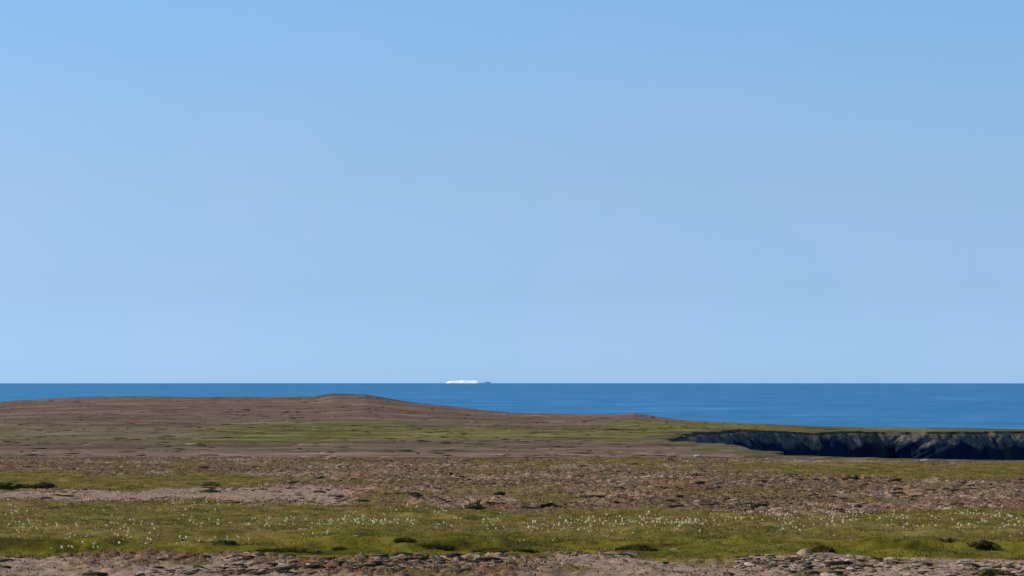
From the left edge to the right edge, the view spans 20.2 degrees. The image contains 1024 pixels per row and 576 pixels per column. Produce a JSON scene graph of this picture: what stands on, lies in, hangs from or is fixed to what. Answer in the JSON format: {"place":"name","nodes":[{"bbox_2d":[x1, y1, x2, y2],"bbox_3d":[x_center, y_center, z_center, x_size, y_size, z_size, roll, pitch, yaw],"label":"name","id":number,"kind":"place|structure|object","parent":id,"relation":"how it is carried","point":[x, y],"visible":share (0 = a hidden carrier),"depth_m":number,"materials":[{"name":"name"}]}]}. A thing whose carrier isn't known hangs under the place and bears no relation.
{"place":"outdoors","nodes":[
{"label":"outdoors","id":0,"kind":"place"},
{"bbox_2d":[0,394,1023,575],"bbox_3d":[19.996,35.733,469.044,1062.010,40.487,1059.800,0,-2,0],"label":"ground","id":1,"kind":"structure","parent":0,"point":[364,444],"depth_m":76.08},
{"bbox_2d":[0,482,38,489],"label":"heath bank","id":2,"kind":"structure","parent":1,"relation":"on","point":[9,486],"depth_m":79.99,"materials":[{"name":"green plant"}]},
{"bbox_2d":[35,481,55,488],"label":"heath bank","id":3,"kind":"structure","parent":1,"relation":"on","point":[44,484],"depth_m":80.20,"materials":[{"name":"green plant"}]},
{"bbox_2d":[201,483,219,485],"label":"heath bank","id":4,"kind":"structure","parent":1,"relation":"on","point":[210,484],"depth_m":84.16,"materials":[{"name":"green plant"}]},
{"bbox_2d":[212,539,236,545],"bbox_3d":[-5.003,4.444,50.243,0.498,0.163,0.315,0,-2,0],"label":"turf hummock","id":5,"kind":"object","parent":1,"relation":"on","point":[224,542],"visible":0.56,"depth_m":50.19,"materials":[{"name":"green plant"}]},
{"bbox_2d":[252,547,322,553],"bbox_3d":[-3.763,4.456,48.881,1.389,0.172,0.455,0,-2,0],"label":"turf hummock","id":6,"kind":"object","parent":1,"relation":"on","point":[285,550],"visible":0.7,"depth_m":48.83,"materials":[{"name":"green plant"}]},
{"bbox_2d":[331,544,348,550],"bbox_3d":[-2.977,4.483,49.644,0.408,0.180,0.267,0,-2,0],"label":"turf hummock","id":7,"kind":"object","parent":1,"relation":"on","point":[338,548],"visible":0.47,"depth_m":49.62,"materials":[{"name":"green plant"}]},
{"bbox_2d":[0,396,696,457],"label":"bare patches","id":8,"kind":"object","parent":1,"relation":"on","point":[335,429],"visible":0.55,"depth_m":434.36,"materials":[{"name":"brown soil"}]},
{"bbox_2d":[1,401,725,456],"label":"moss cushions","id":9,"kind":"object","parent":1,"relation":"on","point":[333,447],"visible":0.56,"depth_m":427.40,"materials":[{"name":"green plant"}]},
{"bbox_2d":[0,396,770,457],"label":"heath cushions","id":10,"kind":"object","parent":1,"relation":"on","point":[399,450],"visible":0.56,"depth_m":443.67,"materials":[{"name":"plant"}]},
{"bbox_2d":[393,537,417,542],"bbox_3d":[-1.858,4.395,50.253,0.497,0.139,0.346,0,-2,0],"label":"heath shrub","id":11,"kind":"object","parent":1,"relation":"on","point":[400,540],"visible":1,"depth_m":50.18,"materials":[{"name":"green plant"}]},
{"bbox_2d":[418,541,457,548],"bbox_3d":[-1.374,4.464,50.041,0.897,0.135,0.392,0,-2,0],"label":"turf hummock","id":12,"kind":"object","parent":1,"relation":"on","point":[439,546],"visible":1,"depth_m":49.96,"materials":[{"name":"green plant"}]},
{"bbox_2d":[462,504,484,509],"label":"peat hummock","id":13,"kind":"object","parent":1,"relation":"on","point":[477,506],"visible":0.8,"depth_m":66.31,"materials":[{"name":"green plant"}]},
{"bbox_2d":[469,547,540,552],"bbox_3d":[-0.119,4.468,49.071,1.296,0.139,0.459,0,-2,0],"label":"turf hummock","id":14,"kind":"object","parent":1,"relation":"on","point":[512,549],"visible":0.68,"depth_m":48.98,"materials":[{"name":"green plant"}]},
{"bbox_2d":[0,459,1020,575],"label":"pale rubble","id":15,"kind":"object","parent":1,"relation":"on","point":[627,524],"visible":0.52,"depth_m":46.37,"materials":[{"name":"stone"}]},
{"bbox_2d":[0,458,1023,575],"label":"peat clods","id":16,"kind":"object","parent":1,"relation":"on","point":[279,570],"visible":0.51,"depth_m":46.74,"materials":[{"name":"brown soil"}]},
{"bbox_2d":[0,487,1023,563],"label":"dry straw","id":17,"kind":"object","parent":1,"relation":"on","point":[491,528],"visible":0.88,"depth_m":58.12,"materials":[{"name":"plant"}]},
{"bbox_2d":[0,498,1023,548],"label":"cotton flower field","id":18,"kind":"structure","parent":1,"relation":"on","point":[536,522],"depth_m":58.85,"materials":[{"name":"white plant"}]},
{"bbox_2d":[0,455,1023,575],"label":"dwarf heath","id":19,"kind":"object","parent":1,"relation":"on","point":[550,489],"visible":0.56,"depth_m":80.20,"materials":[{"name":"plant"}]},
{"bbox_2d":[4,459,1022,575],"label":"brown rubble","id":20,"kind":"object","parent":1,"relation":"on","point":[886,560],"visible":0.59,"depth_m":46.16,"materials":[{"name":"stone"}]},
{"bbox_2d":[540,502,566,507],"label":"peat hummock","id":21,"kind":"object","parent":1,"relation":"on","point":[550,504],"visible":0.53,"depth_m":66.35,"materials":[{"name":"brown soil"}]},
{"bbox_2d":[614,543,657,550],"bbox_3d":[2.179,4.505,50.036,0.818,0.189,0.353,0,-2,0],"label":"turf hummock","id":22,"kind":"object","parent":1,"relation":"on","point":[638,547],"visible":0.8,"depth_m":49.99,"materials":[{"name":"green plant"}]},
{"bbox_2d":[738,503,767,507],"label":"peat hummock","id":23,"kind":"object","parent":1,"relation":"on","point":[756,505],"visible":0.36,"depth_m":67.49,"materials":[{"name":"brown soil"}]},
{"bbox_2d":[796,549,812,555],"bbox_3d":[4.883,4.423,47.953,0.287,0.160,0.226,0,-2,0],"label":"boulder","id":24,"kind":"object","parent":1,"relation":"on","point":[806,552],"visible":0.77,"depth_m":47.90,"materials":[{"name":"stone"}]},
{"bbox_2d":[812,545,837,553],"bbox_3d":[5.218,4.414,48.314,0.519,0.236,0.356,0,-2,0],"label":"heath shrub","id":25,"kind":"object","parent":1,"relation":"on","point":[823,548],"visible":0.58,"depth_m":48.27,"materials":[{"name":"green plant"}]},
{"bbox_2d":[820,573,836,575],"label":"stone","id":26,"kind":"object","parent":1,"relation":"on","point":[826,574],"visible":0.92,"depth_m":43.05,"materials":[{"name":"beige stone"}]},
{"bbox_2d":[938,536,954,542],"bbox_3d":[7.641,4.434,50.639,0.365,0.140,0.297,0,-2,0],"label":"turf hummock","id":27,"kind":"object","parent":1,"relation":"on","point":[950,539],"visible":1,"depth_m":50.58,"materials":[{"name":"green plant"}]},
{"bbox_2d":[966,539,1000,549],"bbox_3d":[8.211,4.494,50.460,0.745,0.188,0.567,0,-2,0],"label":"turf hummock","id":28,"kind":"object","parent":1,"relation":"on","point":[983,544],"visible":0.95,"depth_m":50.30,"materials":[{"name":"green plant"}]},
{"bbox_2d":[973,568,1013,575],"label":"turf hummock","id":29,"kind":"object","parent":1,"relation":"on","point":[990,572],"visible":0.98,"depth_m":42.55,"materials":[{"name":"green plant"}]},
{"bbox_2d":[0,383,1023,428],"bbox_3d":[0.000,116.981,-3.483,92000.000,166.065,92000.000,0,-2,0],"label":"sea","id":30,"kind":"structure","parent":0,"point":[954,405],"depth_m":4510.71,"materials":[{"name":"liquid"}]},
{"bbox_2d":[446,380,480,382],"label":"iceberg","id":31,"kind":"object","parent":30,"relation":"on","point":[463,381],"visible":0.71,"depth_m":21369.61,"materials":[{"name":"white ice"}]},
{"bbox_2d":[0,457,1023,564],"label":"grass","id":32,"kind":"structure","parent":0,"point":[372,532],"depth_m":61.37,"materials":[{"name":"green plant"}]},
{"bbox_2d":[0,0,1023,382],"label":"sky","id":33,"kind":"structure","parent":0,"point":[192,191],"materials":[{"name":"blue"}]},
{"bbox_2d":[632,428,1023,461],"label":"cliff","id":34,"kind":"structure","parent":0,"point":[997,445],"depth_m":556.95,"materials":[{"name":"grey stone"}]}
]}

